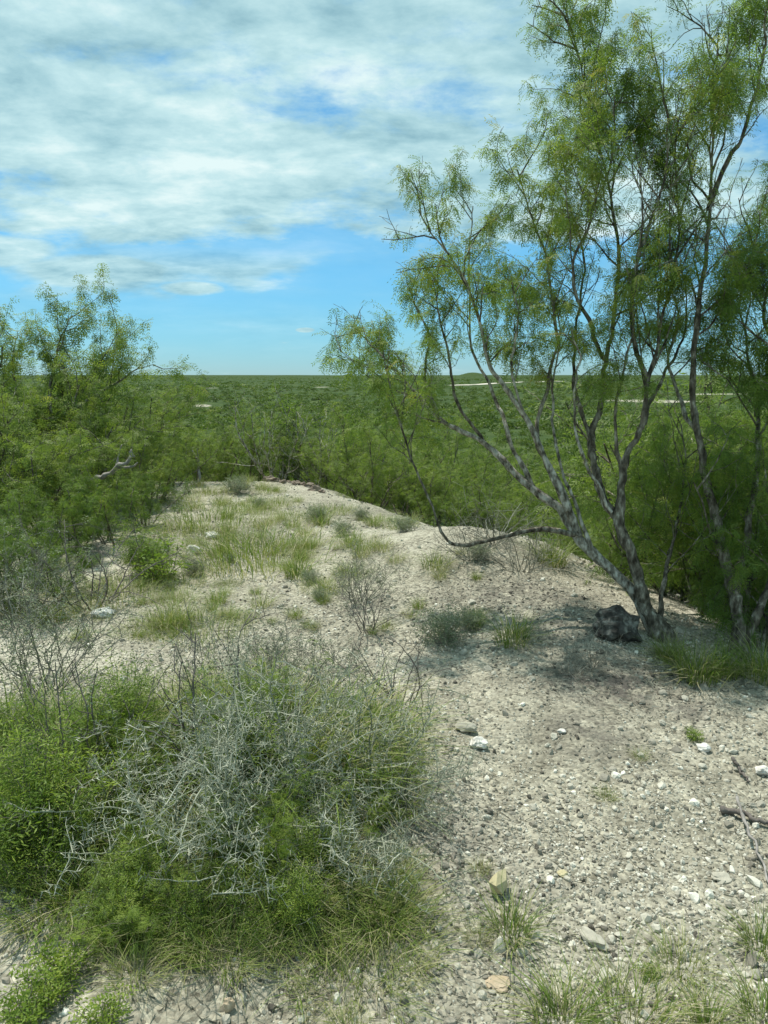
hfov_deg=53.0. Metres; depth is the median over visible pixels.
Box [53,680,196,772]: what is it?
leafy clump
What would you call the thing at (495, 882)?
stone
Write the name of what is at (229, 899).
leafy clump
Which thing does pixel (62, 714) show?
grass tuft
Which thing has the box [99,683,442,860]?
grass tuft
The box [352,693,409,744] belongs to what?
leafy clump
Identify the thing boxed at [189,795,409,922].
grass tuft
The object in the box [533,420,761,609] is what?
brush bush
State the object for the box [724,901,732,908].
stone
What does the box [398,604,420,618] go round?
grass tuft
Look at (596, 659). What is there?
bare shrub
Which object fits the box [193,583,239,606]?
grass tuft
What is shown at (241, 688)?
leafy clump
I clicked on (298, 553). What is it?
grass tuft
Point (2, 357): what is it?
thicket bush
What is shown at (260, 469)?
thin bush
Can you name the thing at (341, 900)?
grass tuft
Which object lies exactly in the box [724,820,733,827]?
stone
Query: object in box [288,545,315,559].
grass tuft
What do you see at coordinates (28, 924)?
grass tuft
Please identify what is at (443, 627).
shrub
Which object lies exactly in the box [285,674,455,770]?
grass tuft
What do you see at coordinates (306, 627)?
grass tuft
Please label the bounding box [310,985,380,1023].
grass tuft
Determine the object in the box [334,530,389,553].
grass tuft
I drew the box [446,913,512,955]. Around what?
grass tuft
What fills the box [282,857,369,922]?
grass tuft
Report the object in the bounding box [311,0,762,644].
mesquite tree
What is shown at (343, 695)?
leafy clump
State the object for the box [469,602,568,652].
grass tuft
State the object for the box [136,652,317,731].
grass tuft
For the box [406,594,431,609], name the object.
grass tuft
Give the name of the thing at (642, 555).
brush bush
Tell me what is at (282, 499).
grass tuft
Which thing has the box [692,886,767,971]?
grass tuft
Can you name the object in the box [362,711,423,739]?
leafy clump
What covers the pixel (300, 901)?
leafy clump
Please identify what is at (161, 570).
leafy bush
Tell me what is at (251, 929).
grass tuft
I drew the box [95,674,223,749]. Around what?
grass tuft
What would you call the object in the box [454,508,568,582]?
bare shrub
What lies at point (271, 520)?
grass tuft
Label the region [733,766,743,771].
stone
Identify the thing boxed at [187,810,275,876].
leafy clump
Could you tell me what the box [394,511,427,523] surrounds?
grass tuft
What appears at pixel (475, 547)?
shrub
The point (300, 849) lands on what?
grass tuft
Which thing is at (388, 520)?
grass tuft
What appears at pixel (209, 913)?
grass tuft
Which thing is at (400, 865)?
grass tuft
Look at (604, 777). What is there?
stone
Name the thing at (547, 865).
stone
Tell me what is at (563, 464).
plain bush
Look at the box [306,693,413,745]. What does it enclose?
leafy clump
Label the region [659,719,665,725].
stone
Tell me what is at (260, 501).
shrub
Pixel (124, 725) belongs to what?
grass tuft
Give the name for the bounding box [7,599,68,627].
grass tuft
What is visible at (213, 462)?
brush bush
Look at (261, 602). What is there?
grass tuft
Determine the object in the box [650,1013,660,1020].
stone
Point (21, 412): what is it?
thicket bush
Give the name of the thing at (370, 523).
grass tuft
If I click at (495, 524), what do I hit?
bare shrub
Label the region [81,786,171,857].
grass tuft
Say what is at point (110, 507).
brush
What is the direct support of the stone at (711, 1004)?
on the ground
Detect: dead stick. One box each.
[720,805,767,824]
[731,756,749,782]
[735,796,767,882]
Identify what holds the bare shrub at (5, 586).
on the ground
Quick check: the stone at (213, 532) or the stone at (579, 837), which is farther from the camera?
the stone at (213, 532)
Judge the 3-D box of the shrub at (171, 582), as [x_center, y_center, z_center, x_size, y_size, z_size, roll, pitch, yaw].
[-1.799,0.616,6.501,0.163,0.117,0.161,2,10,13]
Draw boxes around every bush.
[0,317,181,491]
[0,323,129,441]
[0,341,122,510]
[0,373,59,525]
[0,378,135,532]
[0,384,207,489]
[0,395,154,524]
[0,422,137,540]
[0,685,157,885]
[32,648,196,765]
[67,412,173,514]
[73,369,217,479]
[107,514,178,575]
[119,444,201,501]
[124,397,239,487]
[129,535,194,585]
[138,438,236,481]
[161,421,223,481]
[169,423,247,481]
[180,431,245,481]
[184,675,339,809]
[201,442,275,481]
[202,401,281,481]
[210,383,333,481]
[225,394,361,484]
[232,415,330,484]
[252,400,352,487]
[257,423,353,495]
[260,423,397,489]
[277,391,406,500]
[303,412,429,510]
[311,440,419,503]
[319,422,408,502]
[327,417,476,509]
[329,467,369,500]
[332,727,440,821]
[333,428,415,507]
[365,454,467,516]
[376,411,504,525]
[378,467,458,522]
[392,402,551,512]
[399,454,465,525]
[401,430,534,507]
[406,489,493,526]
[408,471,495,527]
[411,438,461,509]
[436,468,526,532]
[441,474,516,526]
[457,498,557,539]
[467,449,535,521]
[491,467,548,531]
[509,491,598,542]
[512,367,767,600]
[517,510,606,561]
[521,438,608,539]
[526,443,554,460]
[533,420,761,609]
[534,419,647,553]
[535,320,764,591]
[535,461,573,477]
[547,498,618,569]
[551,458,572,470]
[571,446,630,531]
[572,410,767,602]
[579,396,737,578]
[580,550,653,581]
[584,501,691,584]
[601,504,697,591]
[609,384,767,604]
[613,403,767,626]
[619,397,767,632]
[652,434,767,614]
[677,411,767,650]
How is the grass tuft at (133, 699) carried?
on the ground
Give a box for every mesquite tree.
[0,263,207,465]
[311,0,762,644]
[597,0,767,661]
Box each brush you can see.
[0,482,68,566]
[0,496,41,609]
[1,541,100,602]
[23,458,107,559]
[56,459,152,544]
[120,468,195,527]
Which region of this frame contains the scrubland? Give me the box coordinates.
[0,373,767,522]
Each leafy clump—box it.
[0,669,55,746]
[0,692,53,763]
[0,717,93,797]
[0,734,81,814]
[0,754,84,865]
[0,784,101,926]
[0,796,94,894]
[40,837,214,974]
[48,754,169,871]
[48,841,230,970]
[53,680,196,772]
[57,831,203,946]
[58,681,144,776]
[88,669,159,723]
[95,795,209,886]
[104,713,208,801]
[152,848,258,942]
[159,848,231,922]
[170,798,326,876]
[180,663,298,726]
[180,812,292,904]
[186,683,288,784]
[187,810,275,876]
[189,738,364,885]
[233,847,334,961]
[245,766,340,818]
[249,792,358,877]
[253,727,339,793]
[286,763,367,827]
[291,674,386,720]
[296,756,422,843]
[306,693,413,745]
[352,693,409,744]
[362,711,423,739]
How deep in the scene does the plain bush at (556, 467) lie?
97.19 m
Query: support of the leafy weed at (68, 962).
on the ground
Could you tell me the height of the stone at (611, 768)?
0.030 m
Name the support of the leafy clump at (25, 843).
on the ground
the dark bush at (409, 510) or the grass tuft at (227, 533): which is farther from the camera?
the dark bush at (409, 510)
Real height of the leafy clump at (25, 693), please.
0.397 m
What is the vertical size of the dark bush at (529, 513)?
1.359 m
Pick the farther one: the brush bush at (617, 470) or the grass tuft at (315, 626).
the brush bush at (617, 470)
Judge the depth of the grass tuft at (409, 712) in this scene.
3.81 m
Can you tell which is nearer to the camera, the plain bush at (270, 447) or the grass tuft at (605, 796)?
the grass tuft at (605, 796)
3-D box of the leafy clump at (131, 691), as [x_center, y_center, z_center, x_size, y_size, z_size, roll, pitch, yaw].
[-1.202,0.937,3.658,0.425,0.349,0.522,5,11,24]
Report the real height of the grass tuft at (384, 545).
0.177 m
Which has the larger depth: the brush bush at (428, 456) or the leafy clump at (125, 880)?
the brush bush at (428, 456)
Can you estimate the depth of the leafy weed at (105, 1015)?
2.06 m
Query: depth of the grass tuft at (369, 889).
2.54 m
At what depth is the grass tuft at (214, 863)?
2.57 m
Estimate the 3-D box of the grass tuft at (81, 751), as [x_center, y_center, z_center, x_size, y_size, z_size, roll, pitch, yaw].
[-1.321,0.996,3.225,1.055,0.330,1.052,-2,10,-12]
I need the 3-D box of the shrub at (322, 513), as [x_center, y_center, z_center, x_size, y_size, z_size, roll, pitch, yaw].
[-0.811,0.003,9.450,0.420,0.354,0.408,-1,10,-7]
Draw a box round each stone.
[90,607,114,617]
[185,545,201,554]
[204,531,218,538]
[223,997,234,1012]
[427,967,436,976]
[429,938,438,948]
[435,923,441,932]
[439,860,449,868]
[454,722,476,732]
[454,963,460,969]
[460,649,466,654]
[463,901,469,907]
[467,599,475,603]
[469,736,487,748]
[469,887,474,894]
[474,948,482,957]
[483,665,491,670]
[485,975,509,992]
[489,869,507,894]
[517,947,528,956]
[529,821,537,826]
[531,931,542,939]
[544,862,551,868]
[550,733,556,740]
[557,728,565,733]
[557,869,567,877]
[574,834,584,840]
[579,926,608,950]
[599,773,609,781]
[602,832,610,839]
[602,1016,612,1023]
[607,766,616,771]
[607,935,615,943]
[614,931,623,937]
[620,789,626,795]
[620,902,628,906]
[639,865,647,870]
[648,739,655,744]
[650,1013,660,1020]
[658,689,667,695]
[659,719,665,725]
[681,695,688,700]
[696,743,710,752]
[698,763,707,768]
[705,797,711,805]
[710,999,716,1010]
[711,872,731,883]
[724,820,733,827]
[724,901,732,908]
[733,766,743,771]
[746,802,756,809]
[755,765,767,775]
[755,800,765,806]
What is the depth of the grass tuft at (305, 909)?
2.41 m
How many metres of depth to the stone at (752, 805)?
3.25 m
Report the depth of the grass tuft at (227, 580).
6.63 m
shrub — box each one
[0,520,108,640]
[0,565,158,709]
[0,612,192,816]
[1,514,201,616]
[3,633,424,942]
[30,701,283,919]
[121,590,345,802]
[137,604,304,697]
[144,537,175,558]
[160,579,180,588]
[161,639,337,729]
[168,659,407,766]
[177,550,211,576]
[178,746,423,888]
[202,601,312,686]
[206,650,488,885]
[219,472,258,494]
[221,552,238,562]
[222,743,487,931]
[227,620,394,698]
[250,493,267,507]
[262,811,425,935]
[299,567,323,583]
[302,498,331,521]
[310,586,329,600]
[313,730,503,869]
[315,539,415,613]
[318,624,477,715]
[329,516,356,536]
[330,569,429,633]
[350,504,374,520]
[387,514,421,532]
[409,502,519,569]
[410,597,475,651]
[425,479,556,554]
[452,604,487,631]
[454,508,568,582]
[464,537,496,561]
[526,632,619,686]
[552,623,650,677]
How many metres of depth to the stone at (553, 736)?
3.79 m
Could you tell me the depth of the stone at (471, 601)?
5.73 m
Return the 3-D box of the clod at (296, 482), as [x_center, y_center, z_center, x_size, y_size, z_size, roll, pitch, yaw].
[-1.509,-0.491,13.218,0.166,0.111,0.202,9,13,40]
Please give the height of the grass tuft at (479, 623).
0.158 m
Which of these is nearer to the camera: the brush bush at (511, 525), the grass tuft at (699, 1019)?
the grass tuft at (699, 1019)
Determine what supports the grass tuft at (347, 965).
on the ground
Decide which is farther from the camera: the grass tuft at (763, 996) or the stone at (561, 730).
the stone at (561, 730)
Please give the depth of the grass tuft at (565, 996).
2.13 m
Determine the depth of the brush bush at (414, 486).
12.31 m
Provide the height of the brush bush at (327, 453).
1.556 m
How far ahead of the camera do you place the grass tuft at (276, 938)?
2.32 m
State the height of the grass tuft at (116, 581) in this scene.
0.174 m
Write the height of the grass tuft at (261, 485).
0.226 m
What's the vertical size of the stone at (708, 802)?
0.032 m
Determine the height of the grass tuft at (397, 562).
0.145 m
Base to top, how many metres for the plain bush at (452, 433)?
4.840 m
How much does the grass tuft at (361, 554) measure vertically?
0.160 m
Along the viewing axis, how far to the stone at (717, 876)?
2.75 m
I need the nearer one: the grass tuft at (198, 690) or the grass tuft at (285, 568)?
the grass tuft at (198, 690)
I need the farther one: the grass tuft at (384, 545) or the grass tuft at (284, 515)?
the grass tuft at (284, 515)
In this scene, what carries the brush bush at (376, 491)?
on the ground
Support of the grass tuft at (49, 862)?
on the ground
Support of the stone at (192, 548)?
on the ground
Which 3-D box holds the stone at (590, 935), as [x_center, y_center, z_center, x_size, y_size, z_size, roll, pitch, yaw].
[0.659,1.345,2.421,0.053,0.042,0.111,-5,12,-28]
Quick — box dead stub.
[192,450,200,481]
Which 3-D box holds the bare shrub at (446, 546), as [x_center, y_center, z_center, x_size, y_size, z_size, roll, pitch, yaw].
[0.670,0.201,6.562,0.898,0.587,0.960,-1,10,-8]
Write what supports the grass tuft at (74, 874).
on the ground
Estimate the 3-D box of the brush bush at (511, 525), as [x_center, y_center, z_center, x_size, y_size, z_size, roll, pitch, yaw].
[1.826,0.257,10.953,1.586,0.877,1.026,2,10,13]
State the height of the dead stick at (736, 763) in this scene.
0.039 m
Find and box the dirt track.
[465,381,550,384]
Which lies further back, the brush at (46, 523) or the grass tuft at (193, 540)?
the grass tuft at (193, 540)
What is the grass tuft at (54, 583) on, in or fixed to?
on the ground
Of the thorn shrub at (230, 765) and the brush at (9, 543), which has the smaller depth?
the thorn shrub at (230, 765)
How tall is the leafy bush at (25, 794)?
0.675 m
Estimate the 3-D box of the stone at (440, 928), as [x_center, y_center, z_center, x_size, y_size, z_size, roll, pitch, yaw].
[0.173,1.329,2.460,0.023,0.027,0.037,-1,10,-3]
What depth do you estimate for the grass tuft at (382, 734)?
3.46 m
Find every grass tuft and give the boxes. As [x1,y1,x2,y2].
[0,592,26,617]
[0,658,155,762]
[0,664,147,754]
[0,668,183,791]
[0,676,237,853]
[0,685,203,878]
[0,695,183,805]
[0,741,127,819]
[0,808,102,891]
[0,825,147,947]
[0,831,164,978]
[0,858,59,899]
[2,735,160,831]
[2,830,165,930]
[4,684,188,792]
[5,569,97,602]
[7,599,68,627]
[10,705,117,779]
[16,594,115,624]
[21,653,205,745]
[24,801,153,878]
[26,845,113,904]
[26,873,195,983]
[39,600,82,622]
[44,867,173,961]
[45,619,116,641]
[46,667,216,765]
[48,853,232,982]
[49,829,214,937]
[54,769,195,826]
[57,716,194,795]
[61,564,159,595]
[68,575,175,608]
[68,913,210,1020]
[69,770,210,875]
[73,877,214,963]
[74,555,100,568]
[74,650,320,777]
[75,770,355,955]
[75,804,209,891]
[81,724,222,802]
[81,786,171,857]
[83,786,236,882]
[84,612,116,620]
[90,572,119,585]
[92,775,311,915]
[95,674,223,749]
[96,682,346,780]
[96,842,290,994]
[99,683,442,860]
[100,610,183,640]
[100,702,372,832]
[102,891,263,999]
[107,662,316,794]
[109,546,185,563]
[110,785,221,834]
[111,590,209,633]
[117,644,383,775]
[120,866,276,978]
[124,592,154,606]
[125,656,297,739]
[126,595,275,648]
[129,523,158,532]
[131,566,216,595]
[133,595,222,630]
[134,671,344,761]
[136,610,217,640]
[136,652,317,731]
[137,674,466,871]
[140,511,371,585]
[142,518,213,537]
[143,899,292,1011]
[144,584,202,605]
[144,761,307,834]
[147,498,267,533]
[147,866,261,966]
[148,912,232,973]
[150,589,185,605]
[152,664,251,725]
[153,573,180,584]
[154,854,249,929]
[157,792,347,910]
[158,490,206,505]
[159,848,316,958]
[160,567,186,580]
[164,859,301,952]
[165,779,312,863]
[167,518,316,564]
[167,667,352,737]
[170,643,351,726]
[172,492,219,510]
[180,534,209,545]
[184,477,209,486]
[186,768,387,915]
[187,483,224,496]
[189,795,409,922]
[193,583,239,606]
[195,869,325,966]
[197,840,492,1023]
[198,559,234,573]
[198,600,229,611]
[199,816,400,973]
[204,487,233,506]
[204,517,243,533]
[204,605,244,615]
[206,523,251,542]
[206,576,241,587]
[207,852,356,945]
[208,844,399,985]
[212,603,242,618]
[212,861,363,957]
[213,501,248,518]
[214,495,278,512]
[214,660,460,768]
[215,481,250,492]
[216,584,233,596]
[218,605,266,624]
[219,896,335,980]
[223,870,371,961]
[228,851,360,945]
[233,499,288,514]
[233,870,379,979]
[238,590,282,609]
[241,473,258,481]
[242,714,414,821]
[245,492,260,501]
[245,510,283,530]
[245,585,269,594]
[245,705,486,829]
[248,478,269,488]
[248,483,288,494]
[250,557,290,572]
[250,825,447,976]
[251,505,292,525]
[253,852,412,940]
[255,549,331,579]
[257,894,453,1023]
[258,492,306,507]
[262,533,330,555]
[267,858,396,945]
[269,507,310,520]
[273,557,300,571]
[275,510,294,520]
[276,516,308,527]
[277,692,460,801]
[279,604,307,619]
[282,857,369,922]
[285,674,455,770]
[287,549,320,562]
[288,539,305,551]
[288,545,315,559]
[289,521,327,537]
[289,535,328,548]
[290,750,459,850]
[291,547,307,558]
[291,878,472,1008]
[296,575,354,595]
[297,615,319,629]
[299,570,344,592]
[302,503,347,526]
[305,669,486,762]
[305,838,437,943]
[307,499,356,515]
[310,620,322,630]
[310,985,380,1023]
[311,591,340,604]
[315,839,483,983]
[315,849,403,900]
[318,525,371,548]
[320,825,452,945]
[323,559,380,579]
[325,558,360,575]
[328,712,469,795]
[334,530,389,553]
[341,719,467,808]
[344,865,455,953]
[345,542,375,559]
[355,511,403,522]
[357,843,439,899]
[359,512,387,526]
[362,533,403,552]
[362,623,384,634]
[368,616,402,631]
[375,512,422,530]
[377,547,412,564]
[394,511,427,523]
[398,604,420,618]
[403,545,457,571]
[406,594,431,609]
[420,565,459,580]
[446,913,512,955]
[448,864,574,982]
[454,607,493,628]
[461,602,490,618]
[462,852,498,881]
[467,570,486,580]
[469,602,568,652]
[471,934,663,1023]
[504,532,605,568]
[515,916,747,1023]
[585,779,630,806]
[618,913,765,1012]
[623,742,656,761]
[630,629,709,668]
[633,627,762,697]
[645,965,762,1023]
[670,935,767,1023]
[675,619,767,690]
[676,634,767,685]
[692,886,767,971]
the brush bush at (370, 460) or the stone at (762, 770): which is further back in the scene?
the brush bush at (370, 460)
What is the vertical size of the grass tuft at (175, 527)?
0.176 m
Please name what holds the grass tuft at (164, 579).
on the ground
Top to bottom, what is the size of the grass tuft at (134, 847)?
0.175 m
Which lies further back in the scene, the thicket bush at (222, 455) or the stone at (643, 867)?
the thicket bush at (222, 455)
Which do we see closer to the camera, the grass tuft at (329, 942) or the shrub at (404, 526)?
the grass tuft at (329, 942)
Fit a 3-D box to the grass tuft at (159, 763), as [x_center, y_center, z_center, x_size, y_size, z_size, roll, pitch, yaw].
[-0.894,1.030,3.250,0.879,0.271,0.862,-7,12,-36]
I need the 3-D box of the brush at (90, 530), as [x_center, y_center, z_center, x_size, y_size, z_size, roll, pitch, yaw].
[-3.062,0.033,7.382,0.810,1.029,1.144,-6,12,-31]
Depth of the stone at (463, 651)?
4.83 m
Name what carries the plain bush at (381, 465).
on the ground
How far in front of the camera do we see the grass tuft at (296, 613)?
5.52 m
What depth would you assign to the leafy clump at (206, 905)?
2.47 m
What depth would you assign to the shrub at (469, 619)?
5.20 m
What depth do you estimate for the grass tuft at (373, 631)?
5.17 m
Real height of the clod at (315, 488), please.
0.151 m
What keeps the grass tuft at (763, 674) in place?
on the ground
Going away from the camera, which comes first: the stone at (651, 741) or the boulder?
the stone at (651, 741)
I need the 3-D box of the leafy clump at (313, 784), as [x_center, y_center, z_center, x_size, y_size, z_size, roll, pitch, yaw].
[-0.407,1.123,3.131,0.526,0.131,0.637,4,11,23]
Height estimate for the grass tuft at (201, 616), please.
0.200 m
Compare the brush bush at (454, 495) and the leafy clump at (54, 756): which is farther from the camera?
the brush bush at (454, 495)
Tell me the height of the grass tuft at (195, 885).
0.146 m
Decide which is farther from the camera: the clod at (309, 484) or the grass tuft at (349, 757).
the clod at (309, 484)
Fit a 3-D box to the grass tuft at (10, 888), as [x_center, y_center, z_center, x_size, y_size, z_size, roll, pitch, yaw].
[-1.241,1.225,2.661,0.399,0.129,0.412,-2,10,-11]
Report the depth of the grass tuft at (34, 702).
3.63 m
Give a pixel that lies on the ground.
(602, 734)
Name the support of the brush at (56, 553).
on the ground
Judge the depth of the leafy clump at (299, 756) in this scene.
3.18 m
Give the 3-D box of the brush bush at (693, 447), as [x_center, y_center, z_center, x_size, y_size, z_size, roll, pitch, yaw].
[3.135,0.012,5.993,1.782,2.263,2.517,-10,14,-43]
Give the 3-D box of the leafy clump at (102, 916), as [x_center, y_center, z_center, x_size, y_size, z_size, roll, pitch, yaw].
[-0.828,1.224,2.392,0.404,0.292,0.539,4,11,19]
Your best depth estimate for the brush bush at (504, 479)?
22.54 m
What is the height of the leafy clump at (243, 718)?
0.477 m
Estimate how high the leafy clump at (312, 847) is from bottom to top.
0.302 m
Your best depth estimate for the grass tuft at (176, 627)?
5.28 m
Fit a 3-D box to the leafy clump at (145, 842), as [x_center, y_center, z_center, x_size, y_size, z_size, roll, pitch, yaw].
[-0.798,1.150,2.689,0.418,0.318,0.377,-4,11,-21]
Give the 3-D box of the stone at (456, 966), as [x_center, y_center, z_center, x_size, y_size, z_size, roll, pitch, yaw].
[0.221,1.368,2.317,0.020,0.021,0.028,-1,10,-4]
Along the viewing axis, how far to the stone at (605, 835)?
3.01 m
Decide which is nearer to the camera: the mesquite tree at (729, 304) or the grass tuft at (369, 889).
the grass tuft at (369, 889)
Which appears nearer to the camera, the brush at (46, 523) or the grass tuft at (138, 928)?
the grass tuft at (138, 928)
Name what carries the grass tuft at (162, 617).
on the ground
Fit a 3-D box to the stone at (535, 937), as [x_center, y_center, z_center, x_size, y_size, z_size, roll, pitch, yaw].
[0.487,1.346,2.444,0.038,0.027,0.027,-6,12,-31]
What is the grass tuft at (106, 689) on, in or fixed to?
on the ground
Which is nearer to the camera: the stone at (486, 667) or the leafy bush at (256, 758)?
the leafy bush at (256, 758)
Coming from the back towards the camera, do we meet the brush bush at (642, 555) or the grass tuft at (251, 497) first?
the grass tuft at (251, 497)
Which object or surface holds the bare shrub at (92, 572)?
on the ground
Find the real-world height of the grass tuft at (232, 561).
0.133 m
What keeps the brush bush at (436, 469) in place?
on the ground
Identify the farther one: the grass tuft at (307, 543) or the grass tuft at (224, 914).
the grass tuft at (307, 543)
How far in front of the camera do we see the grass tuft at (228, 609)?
5.63 m
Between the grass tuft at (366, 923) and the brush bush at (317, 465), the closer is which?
the grass tuft at (366, 923)
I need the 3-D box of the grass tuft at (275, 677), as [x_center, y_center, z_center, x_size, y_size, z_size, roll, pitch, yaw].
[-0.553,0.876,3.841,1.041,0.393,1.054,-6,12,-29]
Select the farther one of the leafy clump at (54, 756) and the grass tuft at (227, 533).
the grass tuft at (227, 533)
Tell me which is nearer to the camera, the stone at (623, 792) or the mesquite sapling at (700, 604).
the stone at (623, 792)
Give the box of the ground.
[0,372,767,1023]
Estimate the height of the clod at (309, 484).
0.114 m
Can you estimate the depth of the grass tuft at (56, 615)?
5.74 m
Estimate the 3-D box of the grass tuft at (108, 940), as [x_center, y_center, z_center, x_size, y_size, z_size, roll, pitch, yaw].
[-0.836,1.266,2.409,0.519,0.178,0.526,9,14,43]
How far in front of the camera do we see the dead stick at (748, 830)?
3.00 m
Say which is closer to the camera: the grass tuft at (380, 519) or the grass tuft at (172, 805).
the grass tuft at (172, 805)
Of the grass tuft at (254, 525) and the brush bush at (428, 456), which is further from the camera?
the brush bush at (428, 456)
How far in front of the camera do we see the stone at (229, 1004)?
2.13 m
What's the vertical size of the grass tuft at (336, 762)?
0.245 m
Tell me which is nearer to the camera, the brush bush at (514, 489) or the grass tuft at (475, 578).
the grass tuft at (475, 578)
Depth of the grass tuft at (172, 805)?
3.00 m
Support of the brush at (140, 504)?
on the ground
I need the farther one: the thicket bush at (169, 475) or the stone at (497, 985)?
the thicket bush at (169, 475)
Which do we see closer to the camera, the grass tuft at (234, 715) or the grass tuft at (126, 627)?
the grass tuft at (234, 715)
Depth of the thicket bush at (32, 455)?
7.81 m
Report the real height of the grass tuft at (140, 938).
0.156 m
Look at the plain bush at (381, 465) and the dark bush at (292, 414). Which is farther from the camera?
the plain bush at (381, 465)
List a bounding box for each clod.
[262,475,275,481]
[292,480,300,484]
[303,482,313,487]
[308,485,320,490]
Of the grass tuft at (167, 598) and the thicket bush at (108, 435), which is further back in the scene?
the thicket bush at (108, 435)
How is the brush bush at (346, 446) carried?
on the ground
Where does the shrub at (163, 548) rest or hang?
on the ground
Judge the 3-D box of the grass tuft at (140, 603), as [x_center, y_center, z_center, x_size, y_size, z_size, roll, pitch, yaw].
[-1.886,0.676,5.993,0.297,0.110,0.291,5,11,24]
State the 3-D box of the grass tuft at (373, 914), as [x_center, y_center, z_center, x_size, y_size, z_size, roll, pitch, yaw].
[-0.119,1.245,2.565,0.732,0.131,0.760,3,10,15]
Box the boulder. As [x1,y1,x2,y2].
[592,605,642,641]
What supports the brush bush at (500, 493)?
on the ground
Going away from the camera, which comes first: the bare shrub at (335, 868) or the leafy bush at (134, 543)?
the bare shrub at (335, 868)
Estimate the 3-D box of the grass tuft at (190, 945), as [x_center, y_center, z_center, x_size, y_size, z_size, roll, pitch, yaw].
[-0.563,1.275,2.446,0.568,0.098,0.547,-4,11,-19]
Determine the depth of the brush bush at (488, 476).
16.10 m
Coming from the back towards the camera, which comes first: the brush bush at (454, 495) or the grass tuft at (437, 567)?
the brush bush at (454, 495)
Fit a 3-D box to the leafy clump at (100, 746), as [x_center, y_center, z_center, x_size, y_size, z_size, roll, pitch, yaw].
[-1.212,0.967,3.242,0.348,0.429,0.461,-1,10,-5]
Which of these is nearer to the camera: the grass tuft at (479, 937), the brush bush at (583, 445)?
the grass tuft at (479, 937)
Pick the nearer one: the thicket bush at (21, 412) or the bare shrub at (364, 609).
the bare shrub at (364, 609)
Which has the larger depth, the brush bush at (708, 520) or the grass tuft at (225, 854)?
the brush bush at (708, 520)
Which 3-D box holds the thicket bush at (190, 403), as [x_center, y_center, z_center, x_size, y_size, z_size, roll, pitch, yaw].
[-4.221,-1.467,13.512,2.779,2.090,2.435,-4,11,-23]
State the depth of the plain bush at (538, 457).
139.11 m
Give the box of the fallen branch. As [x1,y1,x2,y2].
[88,444,137,486]
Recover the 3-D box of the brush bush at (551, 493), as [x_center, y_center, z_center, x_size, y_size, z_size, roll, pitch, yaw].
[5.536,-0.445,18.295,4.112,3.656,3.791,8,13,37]
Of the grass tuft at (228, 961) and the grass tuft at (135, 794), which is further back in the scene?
the grass tuft at (135, 794)
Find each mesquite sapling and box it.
[558,511,662,582]
[577,465,765,608]
[634,436,767,621]
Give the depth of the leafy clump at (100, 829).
2.77 m
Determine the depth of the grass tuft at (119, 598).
6.18 m
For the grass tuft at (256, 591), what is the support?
on the ground
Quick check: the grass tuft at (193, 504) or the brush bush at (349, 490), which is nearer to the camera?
the grass tuft at (193, 504)
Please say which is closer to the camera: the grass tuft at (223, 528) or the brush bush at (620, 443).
the grass tuft at (223, 528)
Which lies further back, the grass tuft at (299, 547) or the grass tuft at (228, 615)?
the grass tuft at (299, 547)
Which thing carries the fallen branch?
in the thicket bush at (10, 436)
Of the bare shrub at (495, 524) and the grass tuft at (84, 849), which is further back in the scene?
the bare shrub at (495, 524)
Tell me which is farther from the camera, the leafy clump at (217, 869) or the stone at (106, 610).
the stone at (106, 610)
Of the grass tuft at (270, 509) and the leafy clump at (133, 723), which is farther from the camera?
the grass tuft at (270, 509)
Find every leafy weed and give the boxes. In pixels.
[0,958,69,1023]
[12,960,78,1021]
[15,919,103,995]
[68,976,138,1023]
[634,954,666,986]
[684,725,704,742]
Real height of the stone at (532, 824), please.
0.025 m
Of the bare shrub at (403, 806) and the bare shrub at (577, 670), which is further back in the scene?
the bare shrub at (577, 670)
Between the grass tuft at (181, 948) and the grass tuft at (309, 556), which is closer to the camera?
the grass tuft at (181, 948)
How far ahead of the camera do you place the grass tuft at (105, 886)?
2.57 m
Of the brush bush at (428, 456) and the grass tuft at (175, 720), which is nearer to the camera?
the grass tuft at (175, 720)
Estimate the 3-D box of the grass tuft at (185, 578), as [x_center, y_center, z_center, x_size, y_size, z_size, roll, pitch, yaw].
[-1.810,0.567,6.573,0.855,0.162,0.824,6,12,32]
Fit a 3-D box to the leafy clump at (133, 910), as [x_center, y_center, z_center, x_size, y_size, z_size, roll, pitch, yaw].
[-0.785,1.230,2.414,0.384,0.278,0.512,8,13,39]
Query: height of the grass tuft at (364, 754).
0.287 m
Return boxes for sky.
[0,0,767,374]
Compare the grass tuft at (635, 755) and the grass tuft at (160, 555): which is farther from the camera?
the grass tuft at (160, 555)
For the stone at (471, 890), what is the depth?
2.64 m
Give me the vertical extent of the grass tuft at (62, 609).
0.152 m
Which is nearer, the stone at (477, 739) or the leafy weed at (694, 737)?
the stone at (477, 739)
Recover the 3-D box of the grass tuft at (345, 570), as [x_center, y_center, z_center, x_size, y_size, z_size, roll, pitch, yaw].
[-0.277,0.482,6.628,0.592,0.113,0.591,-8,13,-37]
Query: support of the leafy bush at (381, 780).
on the ground
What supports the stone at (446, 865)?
on the ground
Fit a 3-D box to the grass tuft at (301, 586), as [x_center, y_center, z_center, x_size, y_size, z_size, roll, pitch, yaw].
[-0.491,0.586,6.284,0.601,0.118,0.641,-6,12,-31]

